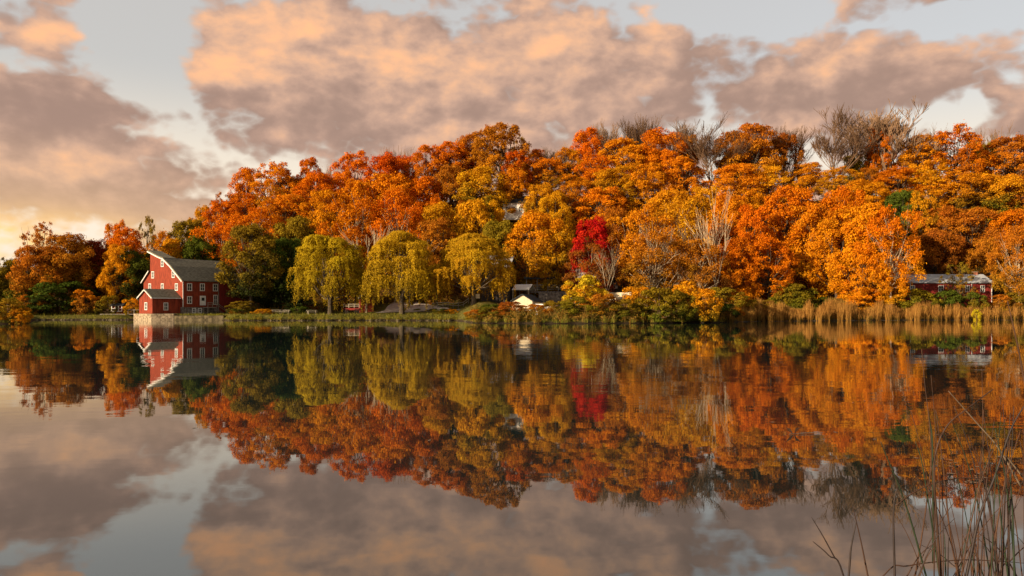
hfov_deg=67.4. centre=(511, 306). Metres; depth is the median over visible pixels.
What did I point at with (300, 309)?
shrub
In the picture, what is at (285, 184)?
broad tree
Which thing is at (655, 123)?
bare tree
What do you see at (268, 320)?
shore stones
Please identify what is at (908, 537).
reed
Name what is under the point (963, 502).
reed
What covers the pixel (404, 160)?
maple tree
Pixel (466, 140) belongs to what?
maple tree
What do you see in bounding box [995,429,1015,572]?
reed
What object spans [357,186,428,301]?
sycamore tree
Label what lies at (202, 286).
window
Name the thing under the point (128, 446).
water
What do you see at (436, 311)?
shrub
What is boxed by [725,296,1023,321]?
reed belt
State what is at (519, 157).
maple tree
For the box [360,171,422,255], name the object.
maple tree
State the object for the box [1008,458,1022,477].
reed
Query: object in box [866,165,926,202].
maple tree
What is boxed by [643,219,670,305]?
pale barked tree
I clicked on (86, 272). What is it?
maple tree
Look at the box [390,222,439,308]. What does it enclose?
pale barked tree
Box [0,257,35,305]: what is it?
broad tree
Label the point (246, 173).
maple tree
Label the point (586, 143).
maple tree
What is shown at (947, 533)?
reed
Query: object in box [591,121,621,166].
bare tree
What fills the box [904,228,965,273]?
broad tree
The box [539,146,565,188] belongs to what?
bare tree
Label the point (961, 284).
thin crowned tree
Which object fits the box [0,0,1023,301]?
sky
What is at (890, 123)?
bare tree
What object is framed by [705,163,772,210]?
maple tree
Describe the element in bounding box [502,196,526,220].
hillside house
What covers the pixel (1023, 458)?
reed
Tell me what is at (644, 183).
maple tree
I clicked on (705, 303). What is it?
shrub
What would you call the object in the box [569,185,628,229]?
maple tree
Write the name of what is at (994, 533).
reed
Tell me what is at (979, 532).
reed
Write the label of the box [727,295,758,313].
shrub
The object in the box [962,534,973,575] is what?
reed
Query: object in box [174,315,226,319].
retaining wall
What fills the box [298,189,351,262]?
maple tree
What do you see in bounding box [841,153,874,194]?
broad tree
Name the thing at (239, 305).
shrub
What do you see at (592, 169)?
maple tree
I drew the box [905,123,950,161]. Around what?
bare tree
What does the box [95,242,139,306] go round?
maple tree
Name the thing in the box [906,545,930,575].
reed
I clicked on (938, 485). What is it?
reed
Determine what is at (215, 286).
window
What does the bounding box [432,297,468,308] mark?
rail fence
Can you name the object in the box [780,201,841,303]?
maple tree
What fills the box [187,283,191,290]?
window
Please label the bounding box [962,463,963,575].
reed
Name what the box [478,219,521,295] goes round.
broad tree
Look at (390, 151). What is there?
bare tree
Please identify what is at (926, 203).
maple tree
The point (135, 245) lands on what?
maple tree
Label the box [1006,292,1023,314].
shrub
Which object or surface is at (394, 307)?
gravel path
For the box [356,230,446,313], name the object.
willow tree
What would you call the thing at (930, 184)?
maple tree
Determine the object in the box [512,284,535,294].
open shelter
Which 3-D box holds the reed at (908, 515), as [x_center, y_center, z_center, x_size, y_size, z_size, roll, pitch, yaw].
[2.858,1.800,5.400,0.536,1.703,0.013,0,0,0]
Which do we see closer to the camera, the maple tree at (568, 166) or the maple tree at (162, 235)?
the maple tree at (162, 235)
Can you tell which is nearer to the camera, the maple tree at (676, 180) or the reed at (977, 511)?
the reed at (977, 511)
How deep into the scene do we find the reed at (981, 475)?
5.85 m
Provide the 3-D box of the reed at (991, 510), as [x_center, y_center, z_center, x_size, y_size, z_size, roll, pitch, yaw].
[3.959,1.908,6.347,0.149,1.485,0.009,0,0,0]
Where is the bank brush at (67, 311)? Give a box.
[0,306,133,323]
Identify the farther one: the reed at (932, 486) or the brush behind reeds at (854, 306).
the brush behind reeds at (854, 306)
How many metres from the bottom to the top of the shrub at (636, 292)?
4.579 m
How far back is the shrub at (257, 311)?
138.85 m
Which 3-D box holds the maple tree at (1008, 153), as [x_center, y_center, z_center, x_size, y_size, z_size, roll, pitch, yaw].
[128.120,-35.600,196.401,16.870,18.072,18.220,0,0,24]
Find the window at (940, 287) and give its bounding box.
[938,285,943,291]
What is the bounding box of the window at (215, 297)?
[213,295,217,304]
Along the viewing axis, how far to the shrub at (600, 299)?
111.45 m
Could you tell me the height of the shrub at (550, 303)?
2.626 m
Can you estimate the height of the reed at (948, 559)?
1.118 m
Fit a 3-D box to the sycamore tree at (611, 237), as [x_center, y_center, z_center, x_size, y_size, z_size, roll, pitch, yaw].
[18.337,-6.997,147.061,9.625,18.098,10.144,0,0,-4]
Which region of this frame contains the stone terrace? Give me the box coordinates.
[538,293,570,305]
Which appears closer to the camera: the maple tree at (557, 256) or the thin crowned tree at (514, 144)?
the maple tree at (557, 256)
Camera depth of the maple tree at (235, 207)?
182.50 m
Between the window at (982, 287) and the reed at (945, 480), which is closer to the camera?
the reed at (945, 480)
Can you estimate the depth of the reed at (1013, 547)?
5.20 m
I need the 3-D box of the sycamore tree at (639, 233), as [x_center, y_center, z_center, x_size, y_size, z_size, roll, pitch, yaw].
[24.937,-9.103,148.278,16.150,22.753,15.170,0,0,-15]
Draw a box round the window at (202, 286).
[200,283,204,290]
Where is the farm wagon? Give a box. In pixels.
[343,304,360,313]
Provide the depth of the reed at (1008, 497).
6.52 m
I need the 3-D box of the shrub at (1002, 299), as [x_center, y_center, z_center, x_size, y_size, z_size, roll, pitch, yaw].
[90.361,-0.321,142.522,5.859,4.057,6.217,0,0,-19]
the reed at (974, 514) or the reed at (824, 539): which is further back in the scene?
the reed at (974, 514)
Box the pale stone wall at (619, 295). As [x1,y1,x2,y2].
[605,292,628,305]
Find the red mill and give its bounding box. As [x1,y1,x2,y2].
[136,250,243,314]
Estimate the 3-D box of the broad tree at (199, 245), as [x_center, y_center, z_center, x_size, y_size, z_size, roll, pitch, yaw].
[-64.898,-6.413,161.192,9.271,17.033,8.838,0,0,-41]
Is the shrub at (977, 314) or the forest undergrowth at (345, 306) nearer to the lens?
the shrub at (977, 314)
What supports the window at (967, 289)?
in the long red house at (932, 285)
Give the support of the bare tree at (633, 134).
on the ground at (380, 306)
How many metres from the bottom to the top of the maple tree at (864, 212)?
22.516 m
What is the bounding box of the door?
[200,296,205,304]
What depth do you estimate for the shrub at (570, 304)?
111.26 m
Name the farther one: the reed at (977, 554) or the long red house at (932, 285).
the long red house at (932, 285)
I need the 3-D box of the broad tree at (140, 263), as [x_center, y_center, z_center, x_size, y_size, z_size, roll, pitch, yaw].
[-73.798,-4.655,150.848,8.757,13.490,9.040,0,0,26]
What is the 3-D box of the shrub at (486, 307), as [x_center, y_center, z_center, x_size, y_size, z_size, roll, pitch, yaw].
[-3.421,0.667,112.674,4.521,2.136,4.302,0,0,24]
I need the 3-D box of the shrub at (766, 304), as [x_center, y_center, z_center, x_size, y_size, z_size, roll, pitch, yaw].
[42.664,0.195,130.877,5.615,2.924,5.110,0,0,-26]
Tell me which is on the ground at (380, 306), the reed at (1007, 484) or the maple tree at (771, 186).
the maple tree at (771, 186)
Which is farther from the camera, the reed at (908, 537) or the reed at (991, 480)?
the reed at (908, 537)
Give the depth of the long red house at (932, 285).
148.15 m
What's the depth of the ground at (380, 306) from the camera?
139.83 m
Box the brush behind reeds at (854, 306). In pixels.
[773,303,993,312]
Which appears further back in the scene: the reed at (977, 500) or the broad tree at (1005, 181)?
the broad tree at (1005, 181)
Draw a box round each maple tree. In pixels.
[34,232,102,305]
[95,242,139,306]
[104,219,125,304]
[105,224,148,302]
[142,228,170,260]
[167,218,204,257]
[181,218,206,259]
[188,204,218,244]
[201,199,242,259]
[213,220,286,310]
[219,192,267,261]
[227,166,264,221]
[248,159,298,228]
[257,193,311,237]
[291,170,342,215]
[296,156,322,201]
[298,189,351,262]
[327,178,386,239]
[328,150,375,225]
[334,221,381,304]
[360,151,406,212]
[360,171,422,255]
[392,155,419,199]
[397,175,449,233]
[404,144,448,201]
[417,200,459,290]
[417,217,460,305]
[429,140,474,201]
[430,162,476,228]
[451,165,510,229]
[452,131,489,182]
[469,121,532,194]
[490,166,529,223]
[501,149,534,195]
[502,209,572,296]
[519,181,559,233]
[522,226,574,297]
[525,149,547,188]
[528,157,568,191]
[537,189,577,243]
[548,174,602,224]
[549,147,583,190]
[564,213,619,295]
[568,152,614,195]
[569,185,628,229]
[570,127,604,186]
[589,165,638,206]
[591,203,635,263]
[597,135,649,196]
[616,162,671,217]
[630,126,692,191]
[642,188,705,258]
[650,154,712,207]
[672,134,709,194]
[690,185,723,238]
[702,191,756,285]
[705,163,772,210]
[709,129,750,192]
[710,236,760,301]
[721,122,787,186]
[723,203,787,303]
[741,236,799,305]
[743,164,793,218]
[756,184,823,281]
[764,132,805,193]
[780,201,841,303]
[787,162,829,199]
[805,185,872,297]
[805,216,865,298]
[810,166,863,204]
[823,202,905,297]
[834,178,893,220]
[834,242,892,308]
[853,166,884,196]
[862,126,897,190]
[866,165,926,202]
[893,133,947,189]
[895,164,961,209]
[899,191,941,260]
[905,204,965,267]
[924,119,997,194]
[934,170,1004,222]
[940,206,1006,268]
[978,131,1023,187]
[983,207,1023,276]
[997,176,1023,219]
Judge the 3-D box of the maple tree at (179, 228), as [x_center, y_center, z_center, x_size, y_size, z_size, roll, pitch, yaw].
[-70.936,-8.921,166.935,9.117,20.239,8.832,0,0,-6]
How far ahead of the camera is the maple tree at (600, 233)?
144.87 m
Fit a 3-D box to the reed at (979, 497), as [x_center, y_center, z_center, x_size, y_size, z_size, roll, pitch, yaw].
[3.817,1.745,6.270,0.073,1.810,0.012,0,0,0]
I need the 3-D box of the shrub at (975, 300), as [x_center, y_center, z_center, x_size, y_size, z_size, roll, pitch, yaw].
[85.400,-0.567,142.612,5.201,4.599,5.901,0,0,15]
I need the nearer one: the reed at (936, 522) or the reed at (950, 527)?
the reed at (936, 522)
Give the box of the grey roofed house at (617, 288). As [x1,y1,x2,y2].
[574,269,623,305]
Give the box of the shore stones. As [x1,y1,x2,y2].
[36,318,475,322]
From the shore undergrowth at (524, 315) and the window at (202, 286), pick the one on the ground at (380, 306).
the shore undergrowth at (524, 315)
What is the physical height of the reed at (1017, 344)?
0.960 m
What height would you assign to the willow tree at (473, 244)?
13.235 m
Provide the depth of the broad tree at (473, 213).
166.81 m
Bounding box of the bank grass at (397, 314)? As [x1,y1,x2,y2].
[0,312,749,322]
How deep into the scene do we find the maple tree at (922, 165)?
196.34 m
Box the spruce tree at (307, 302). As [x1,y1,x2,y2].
[281,246,316,313]
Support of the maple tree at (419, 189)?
on the ground at (380, 306)
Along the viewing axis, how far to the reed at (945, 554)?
5.58 m
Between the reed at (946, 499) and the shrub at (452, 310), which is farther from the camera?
the shrub at (452, 310)
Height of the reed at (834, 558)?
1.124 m
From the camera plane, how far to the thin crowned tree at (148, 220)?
163.80 m
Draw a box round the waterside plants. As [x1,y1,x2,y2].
[226,313,1021,320]
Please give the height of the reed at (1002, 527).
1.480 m
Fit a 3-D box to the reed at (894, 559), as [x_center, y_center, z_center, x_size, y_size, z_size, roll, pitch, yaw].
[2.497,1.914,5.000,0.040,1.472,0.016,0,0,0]
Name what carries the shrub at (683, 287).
on the ground at (380, 306)
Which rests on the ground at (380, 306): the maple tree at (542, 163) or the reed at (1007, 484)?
the maple tree at (542, 163)
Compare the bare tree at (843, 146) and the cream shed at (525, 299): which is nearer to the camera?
the cream shed at (525, 299)
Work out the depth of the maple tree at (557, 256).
150.89 m
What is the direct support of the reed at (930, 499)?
in the water
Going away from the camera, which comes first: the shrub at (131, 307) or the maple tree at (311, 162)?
the shrub at (131, 307)
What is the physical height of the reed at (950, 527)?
1.232 m
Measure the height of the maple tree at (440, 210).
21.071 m
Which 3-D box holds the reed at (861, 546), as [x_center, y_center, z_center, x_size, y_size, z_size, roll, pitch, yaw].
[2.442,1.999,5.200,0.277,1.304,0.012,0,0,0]
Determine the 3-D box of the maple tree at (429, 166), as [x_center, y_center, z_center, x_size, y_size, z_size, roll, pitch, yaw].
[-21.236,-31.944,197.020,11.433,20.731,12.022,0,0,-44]
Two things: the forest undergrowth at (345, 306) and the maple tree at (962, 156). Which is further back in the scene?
the maple tree at (962, 156)
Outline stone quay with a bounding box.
[134,313,176,319]
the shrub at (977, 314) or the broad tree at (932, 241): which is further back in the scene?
the broad tree at (932, 241)
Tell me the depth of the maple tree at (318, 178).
188.02 m
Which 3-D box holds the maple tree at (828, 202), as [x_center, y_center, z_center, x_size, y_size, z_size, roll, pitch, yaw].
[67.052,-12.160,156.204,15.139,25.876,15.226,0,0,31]
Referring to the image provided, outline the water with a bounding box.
[0,320,1023,575]
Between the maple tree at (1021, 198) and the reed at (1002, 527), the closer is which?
the reed at (1002, 527)
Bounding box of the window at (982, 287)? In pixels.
[980,285,984,291]
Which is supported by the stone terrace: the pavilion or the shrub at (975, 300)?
the pavilion
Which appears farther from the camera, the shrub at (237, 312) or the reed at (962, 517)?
the shrub at (237, 312)
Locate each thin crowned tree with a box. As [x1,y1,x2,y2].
[14,221,56,284]
[137,214,159,250]
[209,191,230,229]
[479,124,498,178]
[505,131,524,170]
[938,261,978,299]
[997,255,1023,299]
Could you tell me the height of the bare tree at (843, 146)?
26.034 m
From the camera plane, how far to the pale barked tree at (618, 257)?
139.27 m
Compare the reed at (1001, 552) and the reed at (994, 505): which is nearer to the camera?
the reed at (994, 505)
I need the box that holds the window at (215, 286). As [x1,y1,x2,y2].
[213,284,217,290]
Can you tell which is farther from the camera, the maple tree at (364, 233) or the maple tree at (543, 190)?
the maple tree at (543, 190)
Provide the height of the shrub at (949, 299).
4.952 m
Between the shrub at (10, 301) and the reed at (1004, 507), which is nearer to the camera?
the reed at (1004, 507)
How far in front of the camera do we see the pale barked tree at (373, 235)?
146.38 m
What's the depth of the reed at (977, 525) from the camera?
5.00 m
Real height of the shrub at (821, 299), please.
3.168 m
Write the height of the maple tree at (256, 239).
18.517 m
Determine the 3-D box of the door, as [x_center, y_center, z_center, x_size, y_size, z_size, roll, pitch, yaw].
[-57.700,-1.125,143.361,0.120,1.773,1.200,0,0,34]
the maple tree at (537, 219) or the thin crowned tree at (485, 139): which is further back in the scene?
the thin crowned tree at (485, 139)
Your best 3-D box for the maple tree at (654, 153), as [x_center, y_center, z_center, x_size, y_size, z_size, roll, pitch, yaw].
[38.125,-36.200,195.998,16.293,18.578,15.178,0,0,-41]
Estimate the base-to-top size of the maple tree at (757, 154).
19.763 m
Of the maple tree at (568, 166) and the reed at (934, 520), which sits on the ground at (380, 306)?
the maple tree at (568, 166)
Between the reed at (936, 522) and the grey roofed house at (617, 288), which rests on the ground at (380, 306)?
the grey roofed house at (617, 288)
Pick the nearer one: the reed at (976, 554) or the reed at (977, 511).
the reed at (976, 554)
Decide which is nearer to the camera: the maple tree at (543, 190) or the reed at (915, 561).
the reed at (915, 561)
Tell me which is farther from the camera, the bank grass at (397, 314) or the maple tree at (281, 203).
the maple tree at (281, 203)
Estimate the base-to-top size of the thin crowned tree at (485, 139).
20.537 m
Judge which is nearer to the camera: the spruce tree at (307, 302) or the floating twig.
the floating twig
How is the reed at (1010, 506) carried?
in the water
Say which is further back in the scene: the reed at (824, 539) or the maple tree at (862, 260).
the maple tree at (862, 260)
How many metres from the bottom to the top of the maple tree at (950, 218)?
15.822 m
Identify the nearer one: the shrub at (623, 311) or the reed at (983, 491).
the reed at (983, 491)
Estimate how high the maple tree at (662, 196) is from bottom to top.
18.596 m
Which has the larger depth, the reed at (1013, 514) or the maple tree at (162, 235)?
the maple tree at (162, 235)
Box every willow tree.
[286,234,375,314]
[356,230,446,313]
[424,233,517,304]
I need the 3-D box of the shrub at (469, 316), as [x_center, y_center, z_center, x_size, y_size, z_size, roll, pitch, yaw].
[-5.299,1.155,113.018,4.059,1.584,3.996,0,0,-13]
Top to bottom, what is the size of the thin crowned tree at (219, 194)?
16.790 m
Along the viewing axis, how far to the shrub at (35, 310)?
141.37 m
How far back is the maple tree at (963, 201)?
177.58 m
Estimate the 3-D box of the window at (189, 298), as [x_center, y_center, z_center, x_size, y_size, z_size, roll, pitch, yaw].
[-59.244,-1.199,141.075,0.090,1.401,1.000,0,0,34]
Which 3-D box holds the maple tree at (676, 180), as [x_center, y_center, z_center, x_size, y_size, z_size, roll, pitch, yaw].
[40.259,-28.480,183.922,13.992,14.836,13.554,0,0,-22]
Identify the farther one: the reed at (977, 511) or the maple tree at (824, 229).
the maple tree at (824, 229)
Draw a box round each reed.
[811,517,834,556]
[814,542,843,575]
[848,522,856,575]
[852,506,868,575]
[879,496,923,575]
[881,443,926,575]
[883,559,1018,575]
[892,488,897,575]
[896,477,1023,505]
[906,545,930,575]
[907,400,939,575]
[913,460,998,575]
[914,349,931,575]
[915,442,938,574]
[916,475,960,575]
[918,518,954,575]
[928,409,933,561]
[929,470,958,565]
[931,378,942,575]
[933,389,993,575]
[933,427,935,575]
[935,410,958,575]
[935,462,964,575]
[937,417,975,575]
[942,475,943,575]
[944,533,945,575]
[947,536,948,575]
[948,391,1021,486]
[950,418,988,569]
[953,489,1022,575]
[954,406,994,574]
[955,535,966,575]
[959,415,1007,571]
[961,435,999,575]
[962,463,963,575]
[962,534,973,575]
[965,406,1023,575]
[967,522,979,575]
[969,437,991,526]
[970,492,971,575]
[972,532,979,569]
[973,435,984,572]
[973,467,977,558]
[975,447,997,575]
[976,409,983,575]
[977,532,1016,575]
[979,463,999,575]
[980,421,994,575]
[982,386,984,575]
[982,448,995,575]
[984,419,996,545]
[988,528,995,575]
[989,430,1020,575]
[991,417,1000,575]
[994,432,1022,575]
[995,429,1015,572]
[995,467,1007,575]
[998,433,1010,560]
[1000,547,1023,574]
[1001,414,1010,575]
[1001,509,1002,566]
[1003,406,1008,543]
[1004,480,1022,558]
[1007,301,1023,382]
[1007,443,1009,564]
[1008,406,1013,575]
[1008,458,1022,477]
[1009,474,1015,575]
[1023,429,1023,488]
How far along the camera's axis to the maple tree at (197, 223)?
171.63 m
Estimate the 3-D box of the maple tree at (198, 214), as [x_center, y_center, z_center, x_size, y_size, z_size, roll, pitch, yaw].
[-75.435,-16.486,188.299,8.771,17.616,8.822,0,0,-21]
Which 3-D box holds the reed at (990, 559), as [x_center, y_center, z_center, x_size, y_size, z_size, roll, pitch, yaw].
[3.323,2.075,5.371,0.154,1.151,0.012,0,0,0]
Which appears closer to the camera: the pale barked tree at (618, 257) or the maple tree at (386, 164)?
the pale barked tree at (618, 257)
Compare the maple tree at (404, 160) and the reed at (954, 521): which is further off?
the maple tree at (404, 160)
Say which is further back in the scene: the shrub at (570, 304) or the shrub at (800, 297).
the shrub at (800, 297)
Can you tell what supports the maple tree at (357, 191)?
on the ground at (380, 306)
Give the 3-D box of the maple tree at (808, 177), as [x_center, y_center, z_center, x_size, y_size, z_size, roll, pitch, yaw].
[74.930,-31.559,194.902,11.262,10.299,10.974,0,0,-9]
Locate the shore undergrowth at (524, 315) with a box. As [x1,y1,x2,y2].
[469,302,754,322]
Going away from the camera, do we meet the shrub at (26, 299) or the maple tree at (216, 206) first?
the shrub at (26, 299)
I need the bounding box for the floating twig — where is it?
[786,427,822,433]
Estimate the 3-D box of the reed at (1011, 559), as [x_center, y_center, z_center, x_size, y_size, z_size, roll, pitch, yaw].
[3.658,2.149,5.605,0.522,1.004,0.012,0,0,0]
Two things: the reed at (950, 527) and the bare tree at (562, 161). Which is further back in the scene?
the bare tree at (562, 161)
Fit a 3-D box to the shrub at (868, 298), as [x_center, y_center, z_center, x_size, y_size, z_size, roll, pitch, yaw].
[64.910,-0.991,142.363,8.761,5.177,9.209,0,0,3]
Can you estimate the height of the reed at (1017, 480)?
0.700 m
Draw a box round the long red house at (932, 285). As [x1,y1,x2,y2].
[886,271,991,307]
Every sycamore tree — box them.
[188,218,254,272]
[224,206,287,291]
[314,194,390,307]
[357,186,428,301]
[560,242,614,296]
[587,224,631,288]
[606,199,680,291]
[613,230,699,300]
[643,191,714,288]
[663,237,732,299]
[850,203,926,305]
[985,225,1023,301]
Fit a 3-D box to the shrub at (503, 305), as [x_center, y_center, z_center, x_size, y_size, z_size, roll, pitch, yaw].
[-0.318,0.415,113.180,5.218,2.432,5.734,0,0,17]
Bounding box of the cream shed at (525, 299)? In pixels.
[510,294,556,314]
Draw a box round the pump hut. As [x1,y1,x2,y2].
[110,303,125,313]
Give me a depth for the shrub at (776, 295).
141.20 m
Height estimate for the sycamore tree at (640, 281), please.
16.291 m
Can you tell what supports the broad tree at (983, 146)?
on the ground at (380, 306)
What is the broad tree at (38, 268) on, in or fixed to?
on the ground at (380, 306)
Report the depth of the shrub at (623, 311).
111.39 m
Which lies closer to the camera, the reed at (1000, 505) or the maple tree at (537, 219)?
the reed at (1000, 505)
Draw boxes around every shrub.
[0,298,27,319]
[7,306,33,323]
[10,294,43,314]
[18,281,101,313]
[26,301,56,314]
[68,289,100,314]
[93,295,118,314]
[122,298,138,314]
[224,301,257,313]
[229,309,248,313]
[250,309,274,313]
[288,306,312,313]
[432,308,451,313]
[444,309,458,313]
[463,309,486,319]
[476,304,505,317]
[490,301,524,316]
[518,304,545,313]
[536,300,571,316]
[556,296,595,316]
[560,274,608,308]
[579,293,619,317]
[604,299,640,318]
[621,286,657,306]
[634,286,689,322]
[663,291,699,321]
[668,281,704,306]
[682,288,723,321]
[700,303,740,317]
[706,287,747,315]
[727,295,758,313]
[753,299,775,310]
[768,283,819,311]
[773,283,796,307]
[816,297,846,306]
[837,288,888,313]
[866,289,905,309]
[893,288,943,310]
[927,289,963,310]
[961,292,990,312]
[971,309,981,319]
[979,294,1022,312]
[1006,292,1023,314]
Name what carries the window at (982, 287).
in the long red house at (932, 285)
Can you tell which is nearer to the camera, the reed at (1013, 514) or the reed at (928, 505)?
the reed at (928, 505)
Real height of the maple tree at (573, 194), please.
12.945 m
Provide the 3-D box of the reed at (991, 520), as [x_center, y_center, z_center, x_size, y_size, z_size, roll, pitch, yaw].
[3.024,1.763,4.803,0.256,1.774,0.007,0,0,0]
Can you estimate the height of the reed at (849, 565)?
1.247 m
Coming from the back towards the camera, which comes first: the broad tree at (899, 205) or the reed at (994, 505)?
the broad tree at (899, 205)
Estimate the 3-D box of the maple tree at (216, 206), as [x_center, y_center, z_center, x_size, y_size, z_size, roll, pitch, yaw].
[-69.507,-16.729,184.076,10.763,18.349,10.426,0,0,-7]
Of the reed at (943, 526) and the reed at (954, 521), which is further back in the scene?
the reed at (943, 526)
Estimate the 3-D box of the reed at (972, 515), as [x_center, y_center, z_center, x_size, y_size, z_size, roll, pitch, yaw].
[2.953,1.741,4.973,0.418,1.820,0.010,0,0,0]
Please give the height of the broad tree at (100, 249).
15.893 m
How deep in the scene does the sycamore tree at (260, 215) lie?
169.53 m
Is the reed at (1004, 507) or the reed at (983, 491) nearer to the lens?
the reed at (1004, 507)
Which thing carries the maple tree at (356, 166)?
on the ground at (380, 306)
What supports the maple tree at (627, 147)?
on the ground at (380, 306)
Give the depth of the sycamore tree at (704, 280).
139.36 m
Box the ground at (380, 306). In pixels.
[0,195,1023,323]
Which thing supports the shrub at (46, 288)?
on the ground at (380, 306)
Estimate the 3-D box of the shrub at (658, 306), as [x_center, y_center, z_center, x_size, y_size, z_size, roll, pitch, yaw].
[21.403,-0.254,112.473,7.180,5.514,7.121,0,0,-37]
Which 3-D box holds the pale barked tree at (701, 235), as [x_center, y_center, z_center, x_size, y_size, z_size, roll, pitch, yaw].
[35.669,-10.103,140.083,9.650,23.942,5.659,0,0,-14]
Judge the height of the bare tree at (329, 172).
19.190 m
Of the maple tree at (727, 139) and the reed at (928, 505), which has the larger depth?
the maple tree at (727, 139)
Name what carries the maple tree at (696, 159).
on the ground at (380, 306)
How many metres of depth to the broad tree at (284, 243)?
149.78 m
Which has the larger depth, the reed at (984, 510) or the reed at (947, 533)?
the reed at (947, 533)
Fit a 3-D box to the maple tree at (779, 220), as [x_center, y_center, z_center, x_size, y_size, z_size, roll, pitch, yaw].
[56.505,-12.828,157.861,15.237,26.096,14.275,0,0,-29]
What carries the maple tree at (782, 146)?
on the ground at (380, 306)
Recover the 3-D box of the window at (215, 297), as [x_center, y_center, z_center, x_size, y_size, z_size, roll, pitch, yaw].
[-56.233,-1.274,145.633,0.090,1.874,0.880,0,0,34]
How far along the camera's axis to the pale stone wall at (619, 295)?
136.48 m
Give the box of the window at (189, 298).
[187,296,191,303]
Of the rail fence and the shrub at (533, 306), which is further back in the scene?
the rail fence
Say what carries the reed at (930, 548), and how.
in the water
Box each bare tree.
[322,166,333,179]
[379,145,400,156]
[401,148,413,171]
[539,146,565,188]
[549,143,569,194]
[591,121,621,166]
[600,115,658,154]
[636,115,668,190]
[664,111,759,184]
[666,119,705,167]
[766,125,818,175]
[810,102,885,181]
[820,95,943,191]
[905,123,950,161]
[971,122,1015,174]
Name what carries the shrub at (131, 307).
on the ground at (380, 306)
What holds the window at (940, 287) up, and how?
in the long red house at (932, 285)
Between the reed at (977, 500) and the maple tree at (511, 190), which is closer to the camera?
the reed at (977, 500)
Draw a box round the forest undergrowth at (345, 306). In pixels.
[245,224,1022,311]
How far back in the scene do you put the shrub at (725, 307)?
116.79 m
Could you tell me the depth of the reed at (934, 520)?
5.14 m
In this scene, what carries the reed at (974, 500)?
in the water
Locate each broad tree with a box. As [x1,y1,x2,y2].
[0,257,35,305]
[2,245,79,310]
[64,239,110,310]
[109,249,149,312]
[158,238,195,258]
[179,235,219,260]
[252,236,309,309]
[267,215,319,286]
[272,175,307,218]
[446,198,505,285]
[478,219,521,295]
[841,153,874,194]
[881,189,929,249]
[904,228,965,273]
[957,141,998,191]
[960,236,1018,300]
[967,171,1023,225]
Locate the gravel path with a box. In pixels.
[377,301,459,312]
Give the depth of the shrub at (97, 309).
141.05 m
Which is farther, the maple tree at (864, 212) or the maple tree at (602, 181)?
the maple tree at (602, 181)
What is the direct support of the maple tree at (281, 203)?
on the ground at (380, 306)
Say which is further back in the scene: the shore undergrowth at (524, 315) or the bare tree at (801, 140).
the bare tree at (801, 140)
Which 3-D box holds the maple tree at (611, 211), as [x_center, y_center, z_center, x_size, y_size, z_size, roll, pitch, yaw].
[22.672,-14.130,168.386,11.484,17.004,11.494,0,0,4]
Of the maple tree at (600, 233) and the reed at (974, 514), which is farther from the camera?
the maple tree at (600, 233)
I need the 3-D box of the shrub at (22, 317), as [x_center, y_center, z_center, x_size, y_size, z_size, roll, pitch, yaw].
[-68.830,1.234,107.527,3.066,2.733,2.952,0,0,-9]
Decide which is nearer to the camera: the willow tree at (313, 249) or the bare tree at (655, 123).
the willow tree at (313, 249)
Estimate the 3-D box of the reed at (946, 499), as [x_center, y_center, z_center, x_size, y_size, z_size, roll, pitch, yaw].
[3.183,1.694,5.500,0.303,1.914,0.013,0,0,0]
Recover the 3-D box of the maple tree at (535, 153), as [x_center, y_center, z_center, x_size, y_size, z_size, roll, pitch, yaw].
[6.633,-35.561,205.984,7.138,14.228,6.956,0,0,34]
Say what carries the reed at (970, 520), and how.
in the water
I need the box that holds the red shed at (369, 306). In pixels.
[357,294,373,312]
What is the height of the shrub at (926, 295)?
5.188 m
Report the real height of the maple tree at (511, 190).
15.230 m
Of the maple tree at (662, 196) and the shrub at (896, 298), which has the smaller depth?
the shrub at (896, 298)
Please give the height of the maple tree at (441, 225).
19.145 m
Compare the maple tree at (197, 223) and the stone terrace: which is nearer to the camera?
the stone terrace
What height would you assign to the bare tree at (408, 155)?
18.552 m
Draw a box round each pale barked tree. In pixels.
[338,226,389,312]
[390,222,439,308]
[594,245,623,290]
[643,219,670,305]
[660,226,697,284]
[686,186,732,286]
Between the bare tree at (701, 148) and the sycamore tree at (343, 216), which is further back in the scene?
the bare tree at (701, 148)
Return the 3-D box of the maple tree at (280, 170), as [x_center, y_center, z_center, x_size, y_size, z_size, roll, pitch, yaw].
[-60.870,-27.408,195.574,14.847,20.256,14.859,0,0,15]
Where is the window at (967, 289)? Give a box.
[965,285,969,291]
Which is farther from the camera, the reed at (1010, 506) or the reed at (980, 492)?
the reed at (980, 492)
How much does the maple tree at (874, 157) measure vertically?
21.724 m
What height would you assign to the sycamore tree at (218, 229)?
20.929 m
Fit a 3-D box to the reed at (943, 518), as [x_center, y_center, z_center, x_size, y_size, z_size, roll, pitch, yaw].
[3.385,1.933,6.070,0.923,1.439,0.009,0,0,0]
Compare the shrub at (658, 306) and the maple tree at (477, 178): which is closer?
the shrub at (658, 306)
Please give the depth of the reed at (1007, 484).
5.53 m
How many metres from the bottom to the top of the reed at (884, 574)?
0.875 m
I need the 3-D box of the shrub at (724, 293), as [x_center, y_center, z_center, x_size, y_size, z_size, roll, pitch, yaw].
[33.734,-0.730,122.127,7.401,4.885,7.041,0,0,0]

